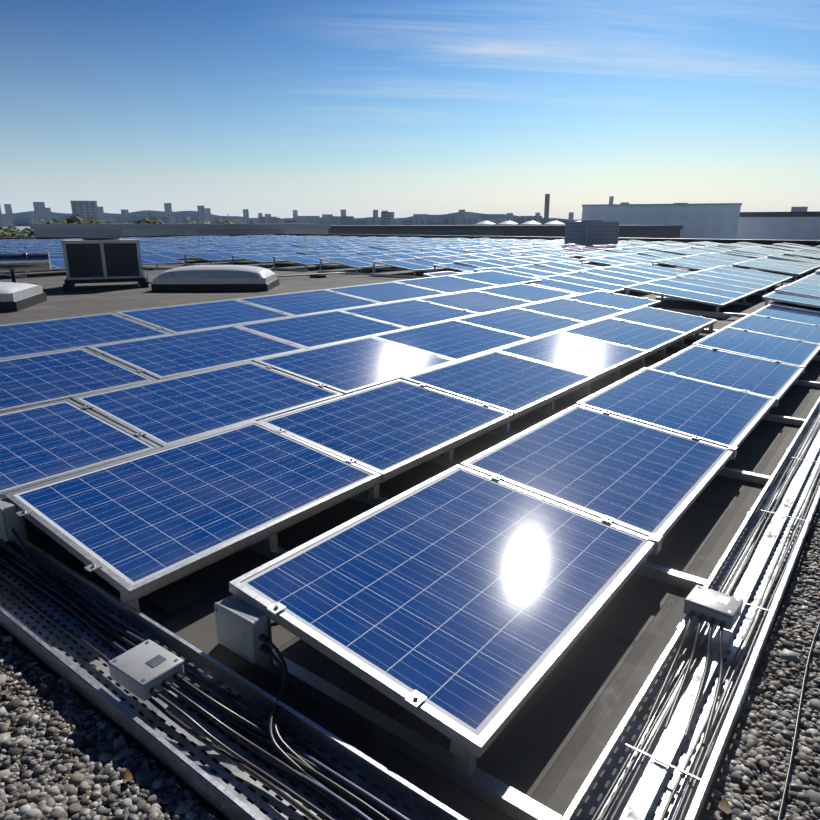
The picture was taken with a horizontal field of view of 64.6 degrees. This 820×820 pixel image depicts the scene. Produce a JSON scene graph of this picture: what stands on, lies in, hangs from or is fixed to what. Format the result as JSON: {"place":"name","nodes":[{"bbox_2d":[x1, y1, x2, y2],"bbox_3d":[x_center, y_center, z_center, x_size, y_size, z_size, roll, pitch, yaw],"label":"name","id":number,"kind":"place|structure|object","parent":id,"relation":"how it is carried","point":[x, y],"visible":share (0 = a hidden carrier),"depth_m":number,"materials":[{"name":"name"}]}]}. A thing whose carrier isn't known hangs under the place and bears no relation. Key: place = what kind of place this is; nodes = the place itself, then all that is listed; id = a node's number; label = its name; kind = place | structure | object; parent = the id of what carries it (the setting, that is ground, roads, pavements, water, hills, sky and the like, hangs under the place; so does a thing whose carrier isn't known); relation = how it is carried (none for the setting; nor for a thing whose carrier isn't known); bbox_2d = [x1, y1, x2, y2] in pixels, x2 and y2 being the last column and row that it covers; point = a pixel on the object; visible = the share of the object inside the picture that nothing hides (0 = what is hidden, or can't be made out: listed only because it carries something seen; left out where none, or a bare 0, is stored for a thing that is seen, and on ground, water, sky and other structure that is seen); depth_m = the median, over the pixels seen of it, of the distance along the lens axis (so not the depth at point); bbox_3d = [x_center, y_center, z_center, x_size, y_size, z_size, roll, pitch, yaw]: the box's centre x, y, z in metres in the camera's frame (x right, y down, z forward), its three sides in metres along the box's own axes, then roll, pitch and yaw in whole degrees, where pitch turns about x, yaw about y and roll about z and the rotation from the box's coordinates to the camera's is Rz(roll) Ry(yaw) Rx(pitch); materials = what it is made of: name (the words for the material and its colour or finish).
{"place":"outdoors","nodes":[
{"label":"outdoors","id":0,"kind":"place"},
{"bbox_2d":[0,206,3,226],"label":"tower","id":1,"kind":"structure","parent":0,"point":[1,222],"depth_m":1224.38,"materials":[{"name":"grey concrete"}]},
{"bbox_2d":[4,204,14,226],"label":"slim tower","id":2,"kind":"structure","parent":0,"point":[8,213],"depth_m":1724.21,"materials":[{"name":"grey concrete"}]},
{"bbox_2d":[5,226,31,231],"bbox_3d":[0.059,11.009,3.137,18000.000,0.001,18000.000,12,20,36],"label":"city ground","id":3,"kind":"structure","parent":0,"point":[21,227],"depth_m":1882.40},
{"bbox_2d":[0,228,27,237],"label":"tree","id":4,"kind":"object","parent":3,"relation":"on","point":[3,233],"visible":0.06,"depth_m":114.35,"materials":[{"name":"green plant"}]},
{"bbox_2d":[0,221,32,235],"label":"tree","id":5,"kind":"object","parent":3,"relation":"on","point":[14,228],"visible":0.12,"depth_m":149.26,"materials":[{"name":"green plant"}]},
{"bbox_2d":[2,227,33,236],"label":"tree","id":6,"kind":"object","parent":3,"relation":"on","point":[23,233],"visible":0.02,"depth_m":88.79,"materials":[{"name":"green plant"}]},
{"bbox_2d":[29,217,70,231],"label":"tree","id":7,"kind":"object","parent":3,"relation":"on","point":[56,220],"visible":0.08,"depth_m":124.16,"materials":[{"name":"green plant"}]},
{"bbox_2d":[64,214,109,223],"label":"tree","id":8,"kind":"object","parent":3,"relation":"on","point":[73,219],"visible":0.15,"depth_m":143.94,"materials":[{"name":"green plant"}]},
{"bbox_2d":[129,212,163,223],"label":"tree","id":9,"kind":"object","parent":3,"relation":"on","point":[149,221],"depth_m":152.63,"materials":[{"name":"green plant"}]},
{"bbox_2d":[29,224,330,236],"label":"parapet wall","id":10,"kind":"structure","parent":3,"relation":"on","point":[52,230],"depth_m":64.25,"materials":[{"name":"grey concrete"}]},
{"bbox_2d":[183,217,226,223],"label":"tree","id":11,"kind":"object","parent":3,"relation":"on","point":[188,218],"depth_m":97.33,"materials":[{"name":"green plant"}]},
{"bbox_2d":[212,214,253,223],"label":"tree","id":12,"kind":"object","parent":3,"relation":"on","point":[227,222],"visible":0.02,"depth_m":122.41,"materials":[{"name":"green plant"}]},
{"bbox_2d":[441,217,457,224],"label":"city block","id":13,"kind":"structure","parent":3,"relation":"on","point":[451,220],"depth_m":1232.98,"materials":[{"name":"grey concrete"}]},
{"bbox_2d":[475,221,564,224],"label":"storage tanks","id":14,"kind":"object","parent":3,"relation":"on","point":[525,223],"visible":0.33,"depth_m":309.94,"materials":[{"name":"white metal"}]},
{"bbox_2d":[544,194,549,223],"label":"chimney","id":15,"kind":"object","parent":3,"relation":"on","point":[546,209],"visible":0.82,"depth_m":485.37,"materials":[{"name":"grey concrete"}]},
{"bbox_2d":[33,202,46,223],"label":"slim tower","id":16,"kind":"structure","parent":0,"point":[39,211],"depth_m":1167.81,"materials":[{"name":"grey concrete"}]},
{"bbox_2d":[45,208,51,221],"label":"building","id":17,"kind":"structure","parent":0,"point":[48,214],"depth_m":1371.42,"materials":[{"name":"grey concrete"}]},
{"bbox_2d":[71,201,98,222],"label":"building","id":18,"kind":"structure","parent":0,"point":[86,210],"depth_m":896.00,"materials":[{"name":"grey concrete"}]},
{"bbox_2d":[97,206,104,223],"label":"slim tower","id":19,"kind":"structure","parent":0,"point":[100,213],"depth_m":1646.48,"materials":[{"name":"grey concrete"}]},
{"bbox_2d":[104,218,115,221],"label":"building","id":20,"kind":"structure","parent":0,"point":[110,219],"depth_m":2130.18,"materials":[{"name":"grey concrete"}]},
{"bbox_2d":[104,222,128,223],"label":"building","id":21,"kind":"structure","parent":0,"point":[116,222],"depth_m":861.17,"materials":[{"name":"grey concrete"}]},
{"bbox_2d":[121,209,128,221],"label":"tower","id":22,"kind":"structure","parent":0,"point":[125,215],"depth_m":1318.25,"materials":[{"name":"grey concrete"}]},
{"bbox_2d":[149,216,178,222],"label":"city block","id":23,"kind":"structure","parent":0,"point":[169,219],"depth_m":781.28,"materials":[{"name":"grey concrete"}]},
{"bbox_2d":[164,203,171,215],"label":"slim tower","id":24,"kind":"structure","parent":0,"point":[168,209],"depth_m":1433.46,"materials":[{"name":"grey concrete"}]},
{"bbox_2d":[197,206,204,215],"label":"tower","id":25,"kind":"structure","parent":0,"point":[201,211],"depth_m":1182.47,"materials":[{"name":"grey concrete"}]},
{"bbox_2d":[198,216,207,222],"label":"building","id":26,"kind":"structure","parent":0,"point":[203,218],"depth_m":1147.02,"materials":[{"name":"grey concrete"}]},
{"bbox_2d":[204,208,210,223],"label":"slim tower","id":27,"kind":"structure","parent":0,"point":[207,212],"depth_m":2101.76,"materials":[{"name":"grey concrete"}]},
{"bbox_2d":[211,218,224,222],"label":"building","id":28,"kind":"structure","parent":0,"point":[213,220],"depth_m":1610.90,"materials":[{"name":"grey concrete"}]},
{"bbox_2d":[236,219,243,223],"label":"building","id":29,"kind":"structure","parent":0,"point":[240,221],"depth_m":1498.46,"materials":[{"name":"grey concrete"}]},
{"bbox_2d":[243,209,248,223],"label":"slim tower","id":30,"kind":"structure","parent":0,"point":[246,216],"depth_m":1669.73,"materials":[{"name":"grey concrete"}]},
{"bbox_2d":[260,217,276,223],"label":"city block","id":31,"kind":"structure","parent":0,"point":[263,220],"depth_m":1136.34,"materials":[{"name":"grey concrete"}]},
{"bbox_2d":[268,218,279,223],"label":"building","id":32,"kind":"structure","parent":0,"point":[272,220],"depth_m":960.21,"materials":[{"name":"grey concrete"}]},
{"bbox_2d":[277,219,295,223],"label":"city block","id":33,"kind":"structure","parent":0,"point":[286,221],"depth_m":736.92,"materials":[{"name":"grey concrete"}]},
{"bbox_2d":[2,210,581,225],"bbox_3d":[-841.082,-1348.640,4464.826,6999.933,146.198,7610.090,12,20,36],"label":"distant hills","id":34,"kind":"structure","parent":0,"point":[22,219],"depth_m":6214.94,"materials":[{"name":"green plant"}]},
{"bbox_2d":[293,210,297,218],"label":"slim tower","id":35,"kind":"structure","parent":0,"point":[295,213],"depth_m":1975.42,"materials":[{"name":"grey concrete"}]},
{"bbox_2d":[294,218,308,223],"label":"city block","id":36,"kind":"structure","parent":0,"point":[302,220],"depth_m":1700.03,"materials":[{"name":"grey concrete"}]},
{"bbox_2d":[295,216,319,223],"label":"pale block","id":37,"kind":"structure","parent":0,"point":[314,219],"depth_m":1887.71,"materials":[{"name":"grey concrete"}]},
{"bbox_2d":[322,214,332,223],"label":"city block","id":38,"kind":"structure","parent":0,"point":[325,218],"depth_m":1395.33,"materials":[{"name":"grey concrete"}]},
{"bbox_2d":[329,216,353,224],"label":"city block","id":39,"kind":"structure","parent":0,"point":[341,220],"depth_m":1053.26,"materials":[{"name":"grey concrete"}]},
{"bbox_2d":[341,210,345,215],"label":"building","id":40,"kind":"structure","parent":0,"point":[343,212],"depth_m":1422.81,"materials":[{"name":"grey concrete"}]},
{"bbox_2d":[366,219,379,224],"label":"building","id":41,"kind":"structure","parent":0,"point":[369,221],"depth_m":1943.91,"materials":[{"name":"grey concrete"}]},
{"bbox_2d":[373,210,377,224],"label":"tower","id":42,"kind":"structure","parent":0,"point":[375,217],"depth_m":1144.62,"materials":[{"name":"grey concrete"}]},
{"bbox_2d":[381,212,393,224],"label":"city block","id":43,"kind":"structure","parent":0,"point":[387,218],"depth_m":905.86,"materials":[{"name":"grey concrete"}]},
{"bbox_2d":[394,219,403,224],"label":"building","id":44,"kind":"structure","parent":0,"point":[397,221],"depth_m":1579.28,"materials":[{"name":"grey concrete"}]},
{"bbox_2d":[401,220,413,224],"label":"building","id":45,"kind":"structure","parent":0,"point":[407,222],"depth_m":808.07,"materials":[{"name":"grey concrete"}]},
{"bbox_2d":[0,247,819,819],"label":"roof slab","id":46,"kind":"structure","parent":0,"point":[546,747],"depth_m":2.46,"materials":[{"name":"grey concrete"}]},
{"bbox_2d":[0,282,46,311],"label":"skylight dome","id":47,"kind":"structure","parent":46,"relation":"on","point":[15,297],"depth_m":11.46,"materials":[{"name":"plastic"}]},
{"bbox_2d":[61,237,148,290],"bbox_3d":[-7.211,-3.481,15.290,1.780,1.130,1.280,-7,17,-23],"label":"rooftop ac unit","id":48,"kind":"object","parent":46,"relation":"on","point":[100,259],"visible":1,"depth_m":14.80,"materials":[{"name":"grey metal"}]},
{"bbox_2d":[0,252,426,283],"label":"rooftop ducts","id":49,"kind":"object","parent":46,"relation":"on","point":[12,263],"visible":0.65,"depth_m":16.24,"materials":[{"name":"metal"}]},
{"bbox_2d":[151,265,279,290],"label":"skylight dome","id":50,"kind":"structure","parent":46,"relation":"on","point":[219,278],"depth_m":14.39,"materials":[{"name":"plastic"}]},
{"bbox_2d":[0,397,819,819],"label":"cable trays","id":51,"kind":"object","parent":46,"relation":"on","point":[640,801],"visible":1,"depth_m":1.94,"materials":[{"name":"metal"}]},
{"bbox_2d":[107,639,183,700],"bbox_3d":[-0.801,0.787,1.973,0.184,0.062,0.144,11,19,34],"label":"junction box","id":52,"kind":"object","parent":51,"relation":"on","point":[141,670],"visible":0.98,"depth_m":1.94,"materials":[{"name":"plastic"}]},
{"bbox_2d":[0,412,819,819],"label":"cables","id":53,"kind":"object","parent":51,"relation":"on","point":[326,772],"visible":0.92,"depth_m":1.90,"materials":[{"name":"grey plastic"}]},
{"bbox_2d":[684,585,743,629],"bbox_3d":[1.073,0.696,2.297,0.164,0.062,0.133,13,21,39],"label":"junction box","id":54,"kind":"object","parent":51,"relation":"on","point":[709,604],"visible":1,"depth_m":2.27,"materials":[{"name":"plastic"}]},
{"bbox_2d":[0,235,819,317],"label":"solar panels","id":55,"kind":"object","parent":46,"relation":"on","point":[719,279],"visible":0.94,"depth_m":21.43,"materials":[{"name":"blue glass"}]},
{"bbox_2d":[0,513,819,818],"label":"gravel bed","id":56,"kind":"object","parent":46,"relation":"on","point":[760,769],"depth_m":1.81,"materials":[{"name":"grey gravel"}]},
{"bbox_2d":[0,508,819,819],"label":"gravel pebbles","id":57,"kind":"object","parent":56,"relation":"on","point":[64,774],"visible":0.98,"depth_m":1.79,"materials":[{"name":"grey gravel"}]},
{"bbox_2d":[2,561,819,813],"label":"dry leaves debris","id":58,"kind":"object","parent":57,"relation":"on","point":[725,806],"visible":0.89,"depth_m":1.62,"materials":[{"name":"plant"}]},
{"bbox_2d":[0,233,819,245],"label":"roof parapet","id":59,"kind":"structure","parent":46,"relation":"on","point":[771,242],"depth_m":49.28,"materials":[{"name":"grey concrete"}]},
{"bbox_2d":[6,272,819,819],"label":"panel supports","id":60,"kind":"object","parent":46,"relation":"on","point":[456,764],"visible":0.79,"depth_m":2.13,"materials":[{"name":"metal"}]},
{"bbox_2d":[6,510,273,663],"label":"box mount plates","id":61,"kind":"object","parent":60,"relation":"on","point":[15,543],"visible":0.3,"depth_m":2.19,"materials":[{"name":"metal"}]},
{"bbox_2d":[0,497,20,540],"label":"junction box","id":62,"kind":"object","parent":61,"relation":"attached to","point":[9,520],"visible":1,"depth_m":2.78,"materials":[{"name":"plastic"}]},
{"bbox_2d":[214,596,268,663],"bbox_3d":[-0.554,0.720,2.134,0.195,0.154,0.070,12,20,36],"label":"junction box","id":63,"kind":"object","parent":61,"relation":"attached to","point":[241,627],"visible":1,"depth_m":2.10,"materials":[{"name":"plastic"}]},
{"bbox_2d":[0,270,819,757],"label":"solar panels","id":64,"kind":"object","parent":60,"relation":"on","point":[470,598],"visible":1,"depth_m":3.55,"materials":[{"name":"blue glass"}]},
{"bbox_2d":[562,221,619,248],"bbox_3d":[10.301,-9.906,36.775,2.780,1.600,1.780,-10,19,-31],"label":"rooftop ac unit","id":65,"kind":"object","parent":46,"relation":"on","point":[597,232],"visible":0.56,"depth_m":36.10,"materials":[{"name":"grey metal"}]},
{"bbox_2d":[0,0,819,219],"label":"sky","id":66,"kind":"structure","parent":0,"point":[405,108],"materials":[{"name":"blue"}]},
{"bbox_2d":[413,214,427,224],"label":"office block","id":67,"kind":"structure","parent":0,"point":[420,217],"depth_m":1811.61,"materials":[{"name":"grey concrete"}]},
{"bbox_2d":[416,220,432,224],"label":"city block","id":68,"kind":"structure","parent":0,"point":[421,222],"depth_m":1398.44,"materials":[{"name":"grey concrete"}]},
{"bbox_2d":[427,221,445,224],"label":"building","id":69,"kind":"structure","parent":0,"point":[432,222],"depth_m":1233.24,"materials":[{"name":"grey concrete"}]},
{"bbox_2d":[437,219,443,224],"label":"building","id":70,"kind":"structure","parent":0,"point":[440,221],"depth_m":1204.02,"materials":[{"name":"grey concrete"}]},
{"bbox_2d":[459,210,464,224],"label":"slim tower","id":71,"kind":"structure","parent":0,"point":[461,216],"depth_m":1616.95,"materials":[{"name":"grey concrete"}]},
{"bbox_2d":[464,218,476,224],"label":"city block","id":72,"kind":"structure","parent":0,"point":[470,221],"depth_m":1356.03,"materials":[{"name":"grey concrete"}]},
{"bbox_2d":[467,213,475,217],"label":"building","id":73,"kind":"structure","parent":0,"point":[471,215],"depth_m":2797.20,"materials":[{"name":"grey concrete"}]},
{"bbox_2d":[495,218,505,224],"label":"building","id":74,"kind":"structure","parent":0,"point":[498,220],"depth_m":2185.08,"materials":[{"name":"grey concrete"}]},
{"bbox_2d":[328,225,682,238],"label":"parapet wall","id":75,"kind":"structure","parent":0,"point":[649,231],"depth_m":80.18,"materials":[{"name":"grey concrete"}]},
{"bbox_2d":[507,213,512,220],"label":"building","id":76,"kind":"structure","parent":0,"point":[509,216],"depth_m":1887.87,"materials":[{"name":"grey concrete"}]},
{"bbox_2d":[520,216,541,224],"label":"city block","id":77,"kind":"structure","parent":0,"point":[524,219],"depth_m":908.34,"materials":[{"name":"grey concrete"}]},
{"bbox_2d":[568,212,573,220],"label":"building","id":78,"kind":"structure","parent":0,"point":[571,216],"depth_m":2136.47,"materials":[{"name":"grey concrete"}]},
{"bbox_2d":[582,196,741,238],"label":"industrial hall","id":79,"kind":"structure","parent":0,"point":[708,220],"depth_m":173.76,"materials":[{"name":"grey metal"}]},
{"bbox_2d":[737,211,819,239],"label":"long hall","id":80,"kind":"structure","parent":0,"point":[779,225],"depth_m":207.07,"materials":[{"name":"grey metal"}]},
{"bbox_2d":[791,207,807,211],"bbox_3d":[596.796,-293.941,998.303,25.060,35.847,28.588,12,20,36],"label":"rooftop unit","id":81,"kind":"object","parent":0,"point":[798,209],"depth_m":983.86,"materials":[{"name":"grey metal"}]}
]}

